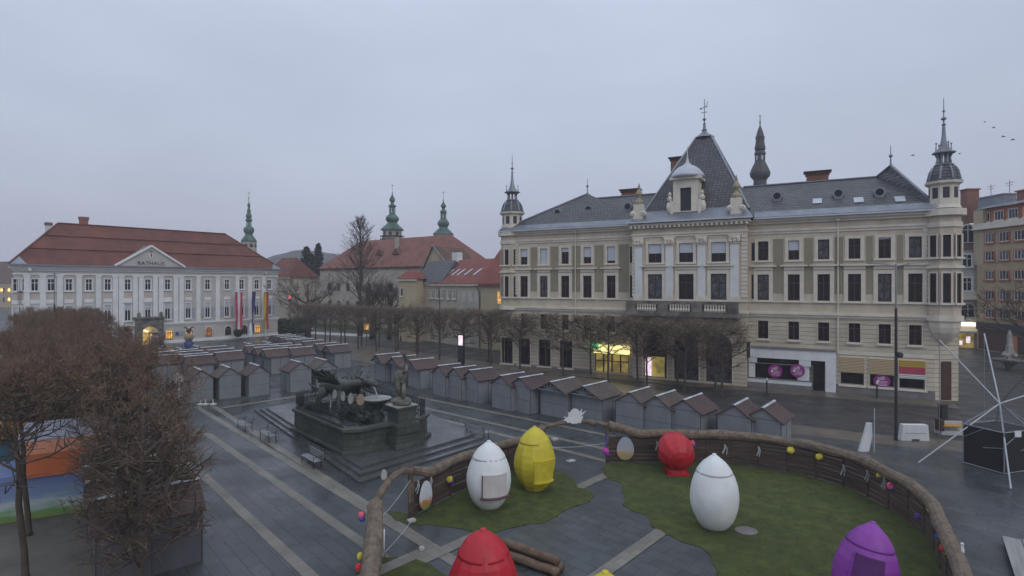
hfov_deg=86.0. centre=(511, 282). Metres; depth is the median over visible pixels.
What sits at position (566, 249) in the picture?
window
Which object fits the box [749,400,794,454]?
market hut
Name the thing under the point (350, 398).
egg cutout
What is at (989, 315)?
window
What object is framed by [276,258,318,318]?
red roof house
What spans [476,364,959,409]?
pavement
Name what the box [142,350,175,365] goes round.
market hut
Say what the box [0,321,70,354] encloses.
pollarded tree
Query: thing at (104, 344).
pollarded tree
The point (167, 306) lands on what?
window
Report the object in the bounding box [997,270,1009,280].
window
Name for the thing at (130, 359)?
pollarded tree
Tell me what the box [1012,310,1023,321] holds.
window
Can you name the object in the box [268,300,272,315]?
window
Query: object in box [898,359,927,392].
window
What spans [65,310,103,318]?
pollarded tree
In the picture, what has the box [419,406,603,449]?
paving strip
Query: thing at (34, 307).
window
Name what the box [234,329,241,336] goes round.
potted shrub
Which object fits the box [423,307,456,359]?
pollarded tree
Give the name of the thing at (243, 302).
window
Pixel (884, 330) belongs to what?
window
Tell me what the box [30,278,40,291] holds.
window
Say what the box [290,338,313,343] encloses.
market hut
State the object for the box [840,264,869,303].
window
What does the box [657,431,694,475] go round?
giant egg
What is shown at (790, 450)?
paper flower
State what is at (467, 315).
pollarded tree
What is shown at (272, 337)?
market hut
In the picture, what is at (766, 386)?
bollard
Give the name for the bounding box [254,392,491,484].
platform
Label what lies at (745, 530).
manhole
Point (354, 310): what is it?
pollarded tree
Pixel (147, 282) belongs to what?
window
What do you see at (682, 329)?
pollarded tree
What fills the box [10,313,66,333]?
pollarded tree
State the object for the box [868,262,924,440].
street lamp
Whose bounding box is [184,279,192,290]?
window
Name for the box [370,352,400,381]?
market hut
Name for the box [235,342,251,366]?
market hut
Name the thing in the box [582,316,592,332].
window
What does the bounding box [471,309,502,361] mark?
pollarded tree
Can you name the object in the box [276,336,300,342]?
market hut
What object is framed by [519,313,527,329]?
window
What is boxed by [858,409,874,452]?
barrier
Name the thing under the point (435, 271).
annex house
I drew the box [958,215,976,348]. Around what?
narrow house
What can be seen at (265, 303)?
flag
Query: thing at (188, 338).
easter figure
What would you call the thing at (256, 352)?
market hut
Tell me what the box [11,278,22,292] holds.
window
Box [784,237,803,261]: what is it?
window
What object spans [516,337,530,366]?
window
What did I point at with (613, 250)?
window
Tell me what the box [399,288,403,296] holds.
window
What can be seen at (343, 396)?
egg cutout
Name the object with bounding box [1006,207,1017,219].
window
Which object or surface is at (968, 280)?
window
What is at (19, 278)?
window
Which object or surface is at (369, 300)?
bare tree
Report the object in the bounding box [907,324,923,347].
window
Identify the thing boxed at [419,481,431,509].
picture egg
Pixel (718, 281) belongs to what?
window
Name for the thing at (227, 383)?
market hut
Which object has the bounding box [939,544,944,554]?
paper flower
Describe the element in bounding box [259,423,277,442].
bench
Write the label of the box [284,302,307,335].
pollarded tree
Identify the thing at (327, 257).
hill
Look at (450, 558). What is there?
paving strip
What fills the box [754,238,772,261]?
window
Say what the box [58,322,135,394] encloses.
pollarded tree
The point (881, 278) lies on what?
window
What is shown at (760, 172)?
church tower
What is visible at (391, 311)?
pollarded tree
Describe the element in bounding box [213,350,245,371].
market hut
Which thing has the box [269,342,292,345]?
market hut
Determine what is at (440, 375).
market hut
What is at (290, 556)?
paving strip
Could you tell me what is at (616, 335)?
pollarded tree
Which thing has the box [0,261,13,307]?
yellow house
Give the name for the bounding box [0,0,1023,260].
sky
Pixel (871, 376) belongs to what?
window
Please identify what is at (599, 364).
lit shop window
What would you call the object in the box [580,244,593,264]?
window
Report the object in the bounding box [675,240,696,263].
window
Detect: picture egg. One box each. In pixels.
[381,469,386,479]
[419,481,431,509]
[617,437,633,459]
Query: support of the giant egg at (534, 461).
on the lawn at (521, 505)
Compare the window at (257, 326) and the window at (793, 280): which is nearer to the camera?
the window at (793, 280)
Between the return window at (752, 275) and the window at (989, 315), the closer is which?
the return window at (752, 275)
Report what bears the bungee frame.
on the paving
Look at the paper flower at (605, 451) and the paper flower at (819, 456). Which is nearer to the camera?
the paper flower at (819, 456)
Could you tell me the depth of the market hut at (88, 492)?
22.43 m
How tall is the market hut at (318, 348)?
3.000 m
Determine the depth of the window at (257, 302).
112.46 m
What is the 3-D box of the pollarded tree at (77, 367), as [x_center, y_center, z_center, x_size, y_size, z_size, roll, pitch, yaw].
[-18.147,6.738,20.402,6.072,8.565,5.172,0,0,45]
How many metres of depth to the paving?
26.87 m
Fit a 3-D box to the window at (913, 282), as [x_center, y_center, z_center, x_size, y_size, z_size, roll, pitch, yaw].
[38.100,0.070,51.813,2.520,3.860,0.590,0,0,28]
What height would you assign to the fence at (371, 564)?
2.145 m
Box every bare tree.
[263,267,353,335]
[326,215,394,335]
[357,282,385,338]
[372,278,398,338]
[383,298,417,340]
[961,279,1023,338]
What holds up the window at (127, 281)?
in the town hall
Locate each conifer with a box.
[300,246,313,270]
[312,243,323,275]
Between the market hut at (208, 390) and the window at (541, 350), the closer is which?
the market hut at (208, 390)
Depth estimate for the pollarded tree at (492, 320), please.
72.44 m
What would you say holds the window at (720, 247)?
in the palace
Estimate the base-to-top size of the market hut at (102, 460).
3.000 m
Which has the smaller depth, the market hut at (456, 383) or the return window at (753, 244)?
the market hut at (456, 383)
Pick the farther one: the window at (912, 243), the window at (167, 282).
the window at (167, 282)
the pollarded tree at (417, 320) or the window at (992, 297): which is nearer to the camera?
the pollarded tree at (417, 320)
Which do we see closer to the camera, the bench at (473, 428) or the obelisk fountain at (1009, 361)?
the bench at (473, 428)
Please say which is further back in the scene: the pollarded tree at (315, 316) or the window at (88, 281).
the pollarded tree at (315, 316)
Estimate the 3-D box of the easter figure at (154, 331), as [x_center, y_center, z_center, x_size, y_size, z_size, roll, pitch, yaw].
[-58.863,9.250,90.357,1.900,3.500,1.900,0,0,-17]
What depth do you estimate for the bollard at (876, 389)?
51.75 m
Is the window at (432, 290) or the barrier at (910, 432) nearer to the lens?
the barrier at (910, 432)
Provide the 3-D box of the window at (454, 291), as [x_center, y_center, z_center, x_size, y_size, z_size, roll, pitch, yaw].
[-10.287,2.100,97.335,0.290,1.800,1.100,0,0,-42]
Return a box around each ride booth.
[0,415,123,523]
[0,420,26,461]
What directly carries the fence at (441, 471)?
on the lawn at (521, 505)
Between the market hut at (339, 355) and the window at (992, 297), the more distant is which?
the window at (992, 297)
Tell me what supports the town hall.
on the ground at (844, 415)
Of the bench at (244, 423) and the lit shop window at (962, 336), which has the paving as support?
the bench at (244, 423)
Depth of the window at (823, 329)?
55.56 m
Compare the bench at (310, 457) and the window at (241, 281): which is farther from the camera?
the window at (241, 281)
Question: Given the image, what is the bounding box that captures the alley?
[0,392,92,575]
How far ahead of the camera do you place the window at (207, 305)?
105.29 m
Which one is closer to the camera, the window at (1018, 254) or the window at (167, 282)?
the window at (1018, 254)
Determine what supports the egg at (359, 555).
attached to the fence at (371, 564)
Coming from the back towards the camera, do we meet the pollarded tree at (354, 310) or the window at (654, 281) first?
the pollarded tree at (354, 310)
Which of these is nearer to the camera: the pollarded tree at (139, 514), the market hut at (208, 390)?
the pollarded tree at (139, 514)
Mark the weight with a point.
(409, 520)
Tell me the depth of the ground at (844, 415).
51.81 m
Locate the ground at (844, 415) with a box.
[0,308,1023,451]
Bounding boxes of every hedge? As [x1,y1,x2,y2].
[278,317,314,325]
[278,323,312,333]
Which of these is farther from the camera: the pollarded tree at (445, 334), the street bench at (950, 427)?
the pollarded tree at (445, 334)
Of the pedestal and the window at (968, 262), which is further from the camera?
the window at (968, 262)
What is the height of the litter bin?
1.300 m
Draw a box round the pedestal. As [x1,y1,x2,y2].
[383,402,424,450]
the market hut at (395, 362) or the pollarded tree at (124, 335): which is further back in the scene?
the market hut at (395, 362)
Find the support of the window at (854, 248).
in the palace
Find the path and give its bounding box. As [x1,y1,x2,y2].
[300,332,369,336]
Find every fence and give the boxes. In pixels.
[359,498,383,575]
[409,423,545,515]
[606,421,972,575]
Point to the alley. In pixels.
(49, 546)
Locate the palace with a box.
[498,98,966,400]
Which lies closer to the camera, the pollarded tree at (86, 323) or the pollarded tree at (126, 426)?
the pollarded tree at (126, 426)
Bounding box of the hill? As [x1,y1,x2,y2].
[266,250,338,264]
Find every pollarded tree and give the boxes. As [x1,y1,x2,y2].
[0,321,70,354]
[0,325,74,360]
[0,326,76,414]
[0,332,79,424]
[0,336,78,452]
[0,344,94,536]
[0,344,115,575]
[4,316,70,341]
[5,311,73,332]
[10,308,67,323]
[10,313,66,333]
[17,303,64,314]
[19,309,62,316]
[55,306,102,315]
[55,312,116,336]
[56,305,94,312]
[56,370,223,575]
[58,307,114,389]
[58,318,121,335]
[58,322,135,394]
[58,334,154,418]
[59,331,171,434]
[59,343,189,475]
[60,321,125,345]
[60,328,143,411]
[62,311,106,322]
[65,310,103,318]
[70,356,212,528]
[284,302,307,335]
[298,302,321,337]
[302,303,325,339]
[310,303,338,342]
[318,302,342,341]
[326,303,354,343]
[332,303,355,343]
[341,304,371,348]
[351,305,377,345]
[361,305,390,350]
[365,305,390,347]
[379,306,412,351]
[384,306,411,350]
[400,306,433,355]
[403,306,432,352]
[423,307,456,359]
[424,307,455,355]
[444,309,480,345]
[446,306,478,340]
[471,308,509,364]
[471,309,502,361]
[495,312,528,340]
[500,312,541,368]
[527,309,565,368]
[539,312,585,375]
[566,315,612,373]
[581,313,634,381]
[612,312,661,379]
[618,318,673,386]
[651,316,704,385]
[655,319,711,391]
[686,318,748,390]
[693,322,754,396]
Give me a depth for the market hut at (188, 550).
20.90 m
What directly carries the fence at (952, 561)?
on the lawn at (802, 525)
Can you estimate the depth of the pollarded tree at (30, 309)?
71.68 m
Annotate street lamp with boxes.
[35,271,73,318]
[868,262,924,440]
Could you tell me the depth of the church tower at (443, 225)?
163.83 m
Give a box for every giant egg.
[449,527,517,575]
[466,440,510,509]
[514,426,554,491]
[594,570,613,575]
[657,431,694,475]
[690,453,738,531]
[831,521,899,575]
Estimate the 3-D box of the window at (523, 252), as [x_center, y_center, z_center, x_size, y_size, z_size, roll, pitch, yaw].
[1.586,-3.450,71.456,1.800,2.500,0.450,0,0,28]
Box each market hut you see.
[81,441,167,515]
[82,452,178,531]
[84,462,190,555]
[88,477,206,575]
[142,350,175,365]
[147,353,180,382]
[171,348,198,351]
[175,350,202,353]
[179,352,207,375]
[182,354,215,373]
[183,366,215,402]
[199,345,226,351]
[207,348,234,353]
[210,364,242,399]
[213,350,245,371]
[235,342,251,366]
[239,362,271,396]
[242,344,268,365]
[250,345,277,367]
[259,347,290,373]
[268,334,290,343]
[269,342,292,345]
[273,335,295,343]
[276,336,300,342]
[278,344,302,347]
[279,359,313,391]
[283,337,305,342]
[288,346,316,364]
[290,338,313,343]
[301,340,324,346]
[307,357,338,388]
[313,342,336,358]
[321,343,352,368]
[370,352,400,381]
[386,354,417,383]
[404,357,438,388]
[431,363,461,396]
[447,365,476,400]
[463,367,498,403]
[489,371,527,410]
[512,373,548,413]
[534,376,584,418]
[567,380,623,425]
[613,386,657,429]
[643,389,683,429]
[670,392,719,440]
[714,397,758,450]
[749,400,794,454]
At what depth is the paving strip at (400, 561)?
21.69 m
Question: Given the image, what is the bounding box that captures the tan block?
[960,180,1023,355]
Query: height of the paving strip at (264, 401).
0.001 m
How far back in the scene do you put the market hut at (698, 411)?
38.09 m
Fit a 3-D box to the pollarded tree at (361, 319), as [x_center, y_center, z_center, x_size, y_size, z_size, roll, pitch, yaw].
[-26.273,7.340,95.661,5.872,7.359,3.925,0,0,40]
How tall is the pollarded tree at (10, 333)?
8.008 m
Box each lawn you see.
[313,323,398,335]
[355,557,445,575]
[388,469,593,532]
[603,462,943,575]
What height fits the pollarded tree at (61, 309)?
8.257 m
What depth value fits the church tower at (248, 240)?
174.07 m
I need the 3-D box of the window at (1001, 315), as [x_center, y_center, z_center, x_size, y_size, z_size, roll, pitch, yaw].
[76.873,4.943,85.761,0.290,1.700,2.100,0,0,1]
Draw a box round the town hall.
[7,216,282,345]
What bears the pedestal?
on the platform
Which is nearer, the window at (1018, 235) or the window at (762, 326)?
the window at (762, 326)
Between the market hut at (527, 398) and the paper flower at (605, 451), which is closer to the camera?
the paper flower at (605, 451)
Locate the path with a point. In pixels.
(328, 333)
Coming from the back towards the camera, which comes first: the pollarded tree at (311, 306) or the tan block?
the pollarded tree at (311, 306)
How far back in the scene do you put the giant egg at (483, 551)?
17.08 m
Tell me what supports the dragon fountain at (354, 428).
on the platform
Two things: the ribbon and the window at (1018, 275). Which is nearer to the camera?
the ribbon
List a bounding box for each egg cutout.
[332,390,336,398]
[341,391,344,400]
[348,393,352,403]
[357,394,363,404]
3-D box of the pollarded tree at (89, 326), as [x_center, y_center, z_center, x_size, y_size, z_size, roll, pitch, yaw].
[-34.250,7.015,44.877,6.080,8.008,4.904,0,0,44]
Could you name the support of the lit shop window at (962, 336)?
in the narrow house at (967, 335)
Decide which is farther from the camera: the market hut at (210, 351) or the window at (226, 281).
the window at (226, 281)
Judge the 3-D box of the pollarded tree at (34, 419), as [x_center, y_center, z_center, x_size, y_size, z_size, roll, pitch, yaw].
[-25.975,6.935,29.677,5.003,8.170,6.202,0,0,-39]
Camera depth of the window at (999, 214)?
87.56 m
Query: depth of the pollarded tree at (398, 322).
89.14 m
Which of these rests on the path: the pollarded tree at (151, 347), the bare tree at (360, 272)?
the bare tree at (360, 272)
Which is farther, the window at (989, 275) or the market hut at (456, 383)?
the window at (989, 275)
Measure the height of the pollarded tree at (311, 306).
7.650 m
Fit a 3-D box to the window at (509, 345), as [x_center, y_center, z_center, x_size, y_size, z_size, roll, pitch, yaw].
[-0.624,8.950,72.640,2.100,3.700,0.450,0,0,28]
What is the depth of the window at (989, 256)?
88.51 m
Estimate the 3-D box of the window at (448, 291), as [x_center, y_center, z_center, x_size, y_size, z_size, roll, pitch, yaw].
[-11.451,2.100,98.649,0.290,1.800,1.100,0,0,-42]
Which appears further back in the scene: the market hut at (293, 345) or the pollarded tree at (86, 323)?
the market hut at (293, 345)
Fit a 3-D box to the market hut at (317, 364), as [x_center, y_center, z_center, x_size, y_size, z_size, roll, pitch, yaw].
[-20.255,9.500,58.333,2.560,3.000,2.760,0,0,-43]
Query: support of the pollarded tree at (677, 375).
on the ground at (844, 415)
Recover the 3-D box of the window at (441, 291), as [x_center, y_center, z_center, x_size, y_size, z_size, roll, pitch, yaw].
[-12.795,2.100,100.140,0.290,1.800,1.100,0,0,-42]
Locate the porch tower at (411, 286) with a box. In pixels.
[395,270,426,341]
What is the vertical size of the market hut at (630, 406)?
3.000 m
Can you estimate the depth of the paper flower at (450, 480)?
28.07 m
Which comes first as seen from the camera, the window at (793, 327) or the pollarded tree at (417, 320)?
the window at (793, 327)
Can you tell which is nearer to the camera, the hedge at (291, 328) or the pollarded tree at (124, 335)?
the pollarded tree at (124, 335)
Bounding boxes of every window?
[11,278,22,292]
[12,306,21,325]
[17,278,28,291]
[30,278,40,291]
[30,306,39,311]
[46,278,56,291]
[64,278,74,291]
[84,278,93,291]
[103,278,112,291]
[104,304,111,315]
[123,278,132,290]
[123,303,132,321]
[144,279,152,290]
[144,303,151,316]
[164,279,171,290]
[164,302,171,320]
[165,328,173,339]
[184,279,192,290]
[184,302,192,319]
[204,279,211,290]
[204,302,211,318]
[205,326,212,336]
[223,301,230,317]
[224,279,230,289]
[224,325,231,334]
[238,279,245,289]
[241,324,247,333]
[242,301,245,316]
[254,279,260,289]
[254,300,260,315]
[254,324,260,332]
[266,279,272,289]
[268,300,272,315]
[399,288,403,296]
[430,289,433,298]
[434,289,438,298]
[440,290,443,299]
[446,290,449,299]
[452,290,455,299]
[500,336,513,364]
[514,269,532,298]
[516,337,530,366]
[517,247,529,265]
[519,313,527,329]
[534,268,552,298]
[536,338,551,367]
[537,246,549,265]
[539,313,547,330]
[555,268,574,298]
[558,245,571,265]
[558,339,573,369]
[563,314,568,331]
[577,268,596,298]
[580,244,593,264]
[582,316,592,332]
[596,353,627,372]
[600,267,620,299]
[603,244,617,264]
[607,315,616,333]
[630,247,632,262]
[630,275,632,296]
[641,265,667,300]
[642,330,667,378]
[644,241,664,264]
[652,356,664,376]
[671,265,699,300]
[674,332,699,380]
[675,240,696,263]
[703,264,733,301]
[704,333,732,383]
[707,239,729,263]
[750,265,775,301]
[752,243,754,260]
[752,275,753,298]
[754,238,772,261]
[756,320,769,340]
[780,265,807,302]
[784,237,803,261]
[787,321,800,341]
[809,264,837,302]
[813,236,833,260]
[816,321,830,342]
[838,356,866,387]
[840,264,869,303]
[844,235,864,260]
[847,322,862,344]
[867,357,893,389]
[870,263,900,303]
[874,234,895,259]
[877,323,892,345]
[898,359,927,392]
[900,263,930,303]
[904,233,925,259]
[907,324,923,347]
[959,333,973,347]
[961,224,972,242]
[961,253,974,267]
[961,302,975,317]
[964,276,973,290]
[983,232,994,243]
[983,250,994,261]
[983,270,994,280]
[983,308,994,318]
[984,290,994,300]
[992,210,1003,221]
[997,230,1009,242]
[997,249,1009,261]
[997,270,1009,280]
[997,290,1009,300]
[997,309,1009,320]
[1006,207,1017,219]
[1012,229,1023,241]
[1012,248,1023,260]
[1012,269,1023,280]
[1012,290,1023,301]
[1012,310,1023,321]
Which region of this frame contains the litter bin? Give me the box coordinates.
[937,404,948,420]
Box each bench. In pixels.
[237,414,253,431]
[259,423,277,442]
[300,445,323,468]
[464,422,489,437]
[501,537,564,575]
[934,418,962,434]
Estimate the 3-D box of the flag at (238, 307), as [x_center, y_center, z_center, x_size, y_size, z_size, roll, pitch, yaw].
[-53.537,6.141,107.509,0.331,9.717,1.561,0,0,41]
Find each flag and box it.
[235,290,242,338]
[252,289,255,337]
[263,291,268,336]
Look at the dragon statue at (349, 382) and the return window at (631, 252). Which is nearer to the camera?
the dragon statue at (349, 382)
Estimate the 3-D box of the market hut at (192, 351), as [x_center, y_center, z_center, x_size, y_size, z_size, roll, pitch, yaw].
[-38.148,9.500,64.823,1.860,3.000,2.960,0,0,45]
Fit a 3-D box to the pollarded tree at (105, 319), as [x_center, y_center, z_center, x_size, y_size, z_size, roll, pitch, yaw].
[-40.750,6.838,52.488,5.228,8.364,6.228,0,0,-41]
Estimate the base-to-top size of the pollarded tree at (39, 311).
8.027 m
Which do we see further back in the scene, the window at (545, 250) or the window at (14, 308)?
the window at (14, 308)
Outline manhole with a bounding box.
[735,526,757,534]
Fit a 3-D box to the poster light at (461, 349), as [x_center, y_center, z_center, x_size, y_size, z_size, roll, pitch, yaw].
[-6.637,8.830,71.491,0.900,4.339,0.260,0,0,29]
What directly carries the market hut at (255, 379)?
on the paving
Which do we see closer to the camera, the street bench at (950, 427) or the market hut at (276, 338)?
the street bench at (950, 427)
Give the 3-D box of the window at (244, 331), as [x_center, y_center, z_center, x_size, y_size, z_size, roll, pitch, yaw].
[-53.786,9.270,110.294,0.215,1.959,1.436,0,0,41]
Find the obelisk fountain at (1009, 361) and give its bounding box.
[992,330,1023,370]
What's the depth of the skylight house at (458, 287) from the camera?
97.77 m
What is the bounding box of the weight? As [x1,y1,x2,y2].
[407,518,415,522]
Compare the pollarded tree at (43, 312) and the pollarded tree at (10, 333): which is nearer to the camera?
the pollarded tree at (10, 333)
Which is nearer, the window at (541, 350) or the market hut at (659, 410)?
the market hut at (659, 410)
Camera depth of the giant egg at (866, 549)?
17.73 m
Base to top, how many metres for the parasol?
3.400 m
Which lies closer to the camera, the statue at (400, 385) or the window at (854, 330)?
the statue at (400, 385)
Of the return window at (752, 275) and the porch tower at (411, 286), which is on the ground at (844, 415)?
the porch tower at (411, 286)
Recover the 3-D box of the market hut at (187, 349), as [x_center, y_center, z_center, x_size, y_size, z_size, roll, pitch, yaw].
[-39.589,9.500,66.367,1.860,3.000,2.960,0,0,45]
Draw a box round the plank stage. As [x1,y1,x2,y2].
[1002,536,1023,575]
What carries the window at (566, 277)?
in the palace
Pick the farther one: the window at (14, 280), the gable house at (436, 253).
the gable house at (436, 253)
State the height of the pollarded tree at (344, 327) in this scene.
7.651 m
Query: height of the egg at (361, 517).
0.399 m
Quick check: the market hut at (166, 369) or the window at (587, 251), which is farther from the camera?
the window at (587, 251)
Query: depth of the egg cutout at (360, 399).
35.57 m
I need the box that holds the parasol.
[248,322,252,338]
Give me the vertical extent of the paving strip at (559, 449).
0.001 m
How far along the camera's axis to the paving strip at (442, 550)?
22.93 m
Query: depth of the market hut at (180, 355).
62.13 m
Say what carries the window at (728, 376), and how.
in the palace
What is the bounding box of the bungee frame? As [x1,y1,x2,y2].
[918,333,1023,488]
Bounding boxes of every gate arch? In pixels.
[374,467,414,517]
[544,419,609,462]
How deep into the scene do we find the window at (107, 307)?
93.28 m
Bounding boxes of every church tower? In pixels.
[241,198,256,251]
[380,185,403,239]
[433,191,453,235]
[750,116,770,184]
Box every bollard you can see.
[766,378,767,394]
[876,382,877,397]
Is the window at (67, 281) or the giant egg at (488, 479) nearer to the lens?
the giant egg at (488, 479)
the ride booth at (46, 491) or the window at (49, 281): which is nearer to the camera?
the ride booth at (46, 491)
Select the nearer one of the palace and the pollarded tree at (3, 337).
the pollarded tree at (3, 337)
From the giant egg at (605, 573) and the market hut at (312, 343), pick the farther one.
the market hut at (312, 343)
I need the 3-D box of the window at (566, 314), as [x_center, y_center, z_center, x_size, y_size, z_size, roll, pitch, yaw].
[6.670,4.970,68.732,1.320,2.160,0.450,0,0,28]
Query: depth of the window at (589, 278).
67.42 m
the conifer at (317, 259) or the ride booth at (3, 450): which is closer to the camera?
the ride booth at (3, 450)
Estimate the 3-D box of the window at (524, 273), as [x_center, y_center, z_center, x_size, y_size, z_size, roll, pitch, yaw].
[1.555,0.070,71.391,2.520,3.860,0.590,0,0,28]
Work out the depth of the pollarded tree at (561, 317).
64.90 m
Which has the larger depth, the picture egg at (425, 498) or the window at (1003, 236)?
the window at (1003, 236)
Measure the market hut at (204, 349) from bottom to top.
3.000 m
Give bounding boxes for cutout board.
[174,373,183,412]
[564,408,585,423]
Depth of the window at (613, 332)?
66.00 m
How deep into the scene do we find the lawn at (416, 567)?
20.93 m
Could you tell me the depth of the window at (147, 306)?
97.73 m
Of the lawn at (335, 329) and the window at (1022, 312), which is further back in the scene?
the lawn at (335, 329)
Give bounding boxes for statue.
[308,364,378,411]
[391,353,411,405]
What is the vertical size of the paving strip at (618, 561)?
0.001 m
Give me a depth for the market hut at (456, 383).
51.98 m
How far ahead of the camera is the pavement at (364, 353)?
55.08 m
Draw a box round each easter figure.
[148,329,159,345]
[184,326,193,348]
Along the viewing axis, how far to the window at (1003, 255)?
85.74 m
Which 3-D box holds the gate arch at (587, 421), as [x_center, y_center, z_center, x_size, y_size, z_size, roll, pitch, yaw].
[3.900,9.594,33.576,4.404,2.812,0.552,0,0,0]
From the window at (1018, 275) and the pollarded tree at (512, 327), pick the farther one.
the window at (1018, 275)
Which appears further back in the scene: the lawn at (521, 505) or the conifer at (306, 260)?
the conifer at (306, 260)
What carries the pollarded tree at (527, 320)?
on the pavement at (364, 353)
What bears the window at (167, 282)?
in the town hall
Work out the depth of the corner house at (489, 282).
90.84 m
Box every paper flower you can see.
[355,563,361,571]
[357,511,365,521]
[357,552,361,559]
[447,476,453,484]
[602,448,609,456]
[787,447,794,453]
[815,453,822,459]
[887,482,895,490]
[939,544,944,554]
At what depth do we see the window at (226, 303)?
107.94 m
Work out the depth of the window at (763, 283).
58.13 m
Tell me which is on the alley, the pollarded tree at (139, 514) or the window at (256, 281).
the pollarded tree at (139, 514)
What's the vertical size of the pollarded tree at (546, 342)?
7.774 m
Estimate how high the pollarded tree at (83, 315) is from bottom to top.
8.510 m
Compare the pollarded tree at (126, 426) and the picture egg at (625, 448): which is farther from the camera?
the picture egg at (625, 448)
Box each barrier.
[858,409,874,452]
[898,423,929,440]
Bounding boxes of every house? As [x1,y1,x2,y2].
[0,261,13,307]
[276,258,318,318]
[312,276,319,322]
[318,235,485,327]
[420,245,472,271]
[420,260,457,341]
[424,252,493,348]
[477,250,503,350]
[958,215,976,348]
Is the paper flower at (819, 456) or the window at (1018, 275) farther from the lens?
the window at (1018, 275)
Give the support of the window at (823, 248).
in the palace
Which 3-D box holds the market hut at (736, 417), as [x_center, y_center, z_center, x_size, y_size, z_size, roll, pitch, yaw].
[15.552,9.500,37.331,2.560,3.000,2.960,0,0,40]
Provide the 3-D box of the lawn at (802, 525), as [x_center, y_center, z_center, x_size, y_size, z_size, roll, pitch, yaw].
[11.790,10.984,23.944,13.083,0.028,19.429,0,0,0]
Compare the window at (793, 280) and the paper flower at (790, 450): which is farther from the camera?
the window at (793, 280)
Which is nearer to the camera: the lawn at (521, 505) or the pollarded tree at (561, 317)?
the lawn at (521, 505)
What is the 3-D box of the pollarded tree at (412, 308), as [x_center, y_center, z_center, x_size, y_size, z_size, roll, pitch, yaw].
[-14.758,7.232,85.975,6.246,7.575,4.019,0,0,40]
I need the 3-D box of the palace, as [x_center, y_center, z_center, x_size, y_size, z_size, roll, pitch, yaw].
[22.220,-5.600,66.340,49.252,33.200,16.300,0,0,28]
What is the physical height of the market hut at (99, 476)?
3.000 m
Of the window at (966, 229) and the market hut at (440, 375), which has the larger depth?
the window at (966, 229)
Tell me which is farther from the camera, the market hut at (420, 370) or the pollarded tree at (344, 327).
the pollarded tree at (344, 327)
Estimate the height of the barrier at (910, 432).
1.100 m
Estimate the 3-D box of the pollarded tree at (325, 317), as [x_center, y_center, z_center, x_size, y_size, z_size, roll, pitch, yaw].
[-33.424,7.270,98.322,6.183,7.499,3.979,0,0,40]
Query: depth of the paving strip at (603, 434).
45.13 m
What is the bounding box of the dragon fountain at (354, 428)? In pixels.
[291,386,430,454]
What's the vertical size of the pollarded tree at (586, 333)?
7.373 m
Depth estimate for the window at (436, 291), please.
101.65 m
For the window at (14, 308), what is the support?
in the town hall
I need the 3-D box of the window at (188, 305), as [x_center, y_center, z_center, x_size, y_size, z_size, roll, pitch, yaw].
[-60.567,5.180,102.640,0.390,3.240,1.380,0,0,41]
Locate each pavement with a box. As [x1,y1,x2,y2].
[259,334,962,451]
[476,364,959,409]
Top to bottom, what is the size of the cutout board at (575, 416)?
0.946 m
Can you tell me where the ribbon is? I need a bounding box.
[881,477,885,489]
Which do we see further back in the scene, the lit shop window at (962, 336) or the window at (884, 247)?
the lit shop window at (962, 336)
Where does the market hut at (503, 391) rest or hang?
on the paving
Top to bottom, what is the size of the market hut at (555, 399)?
3.000 m
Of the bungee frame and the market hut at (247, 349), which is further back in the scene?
the market hut at (247, 349)
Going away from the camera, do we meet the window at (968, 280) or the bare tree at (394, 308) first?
the window at (968, 280)
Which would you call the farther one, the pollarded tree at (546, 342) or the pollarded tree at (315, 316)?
the pollarded tree at (315, 316)
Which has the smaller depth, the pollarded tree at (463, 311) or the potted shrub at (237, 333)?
the pollarded tree at (463, 311)
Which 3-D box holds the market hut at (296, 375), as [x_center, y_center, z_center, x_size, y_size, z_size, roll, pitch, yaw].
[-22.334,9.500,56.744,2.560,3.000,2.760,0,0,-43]
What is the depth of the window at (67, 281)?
89.33 m
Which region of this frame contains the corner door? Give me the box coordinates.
[941,361,950,399]
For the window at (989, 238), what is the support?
in the tan block
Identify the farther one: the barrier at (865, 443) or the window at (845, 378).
the window at (845, 378)
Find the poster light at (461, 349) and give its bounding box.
[458,334,464,365]
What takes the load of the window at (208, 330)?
in the town hall
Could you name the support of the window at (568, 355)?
in the palace
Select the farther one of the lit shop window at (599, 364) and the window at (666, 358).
the lit shop window at (599, 364)
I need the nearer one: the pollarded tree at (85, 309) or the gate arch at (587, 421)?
the gate arch at (587, 421)
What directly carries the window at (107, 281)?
in the town hall
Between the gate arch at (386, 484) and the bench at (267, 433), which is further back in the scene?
the bench at (267, 433)
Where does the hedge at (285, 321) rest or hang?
on the ground at (844, 415)
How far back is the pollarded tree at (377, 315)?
88.33 m
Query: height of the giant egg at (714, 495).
3.275 m
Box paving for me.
[0,337,1023,575]
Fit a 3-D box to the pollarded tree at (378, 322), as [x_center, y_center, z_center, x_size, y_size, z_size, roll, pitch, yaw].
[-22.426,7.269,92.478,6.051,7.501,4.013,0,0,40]
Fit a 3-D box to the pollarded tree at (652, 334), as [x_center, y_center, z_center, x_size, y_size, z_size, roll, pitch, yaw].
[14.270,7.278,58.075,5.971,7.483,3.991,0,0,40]
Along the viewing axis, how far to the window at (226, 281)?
107.94 m
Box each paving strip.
[195,467,318,575]
[203,432,389,556]
[212,406,455,564]
[221,393,317,407]
[357,548,430,575]
[416,396,613,435]
[417,473,606,562]
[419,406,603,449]
[441,418,605,461]
[588,529,665,575]

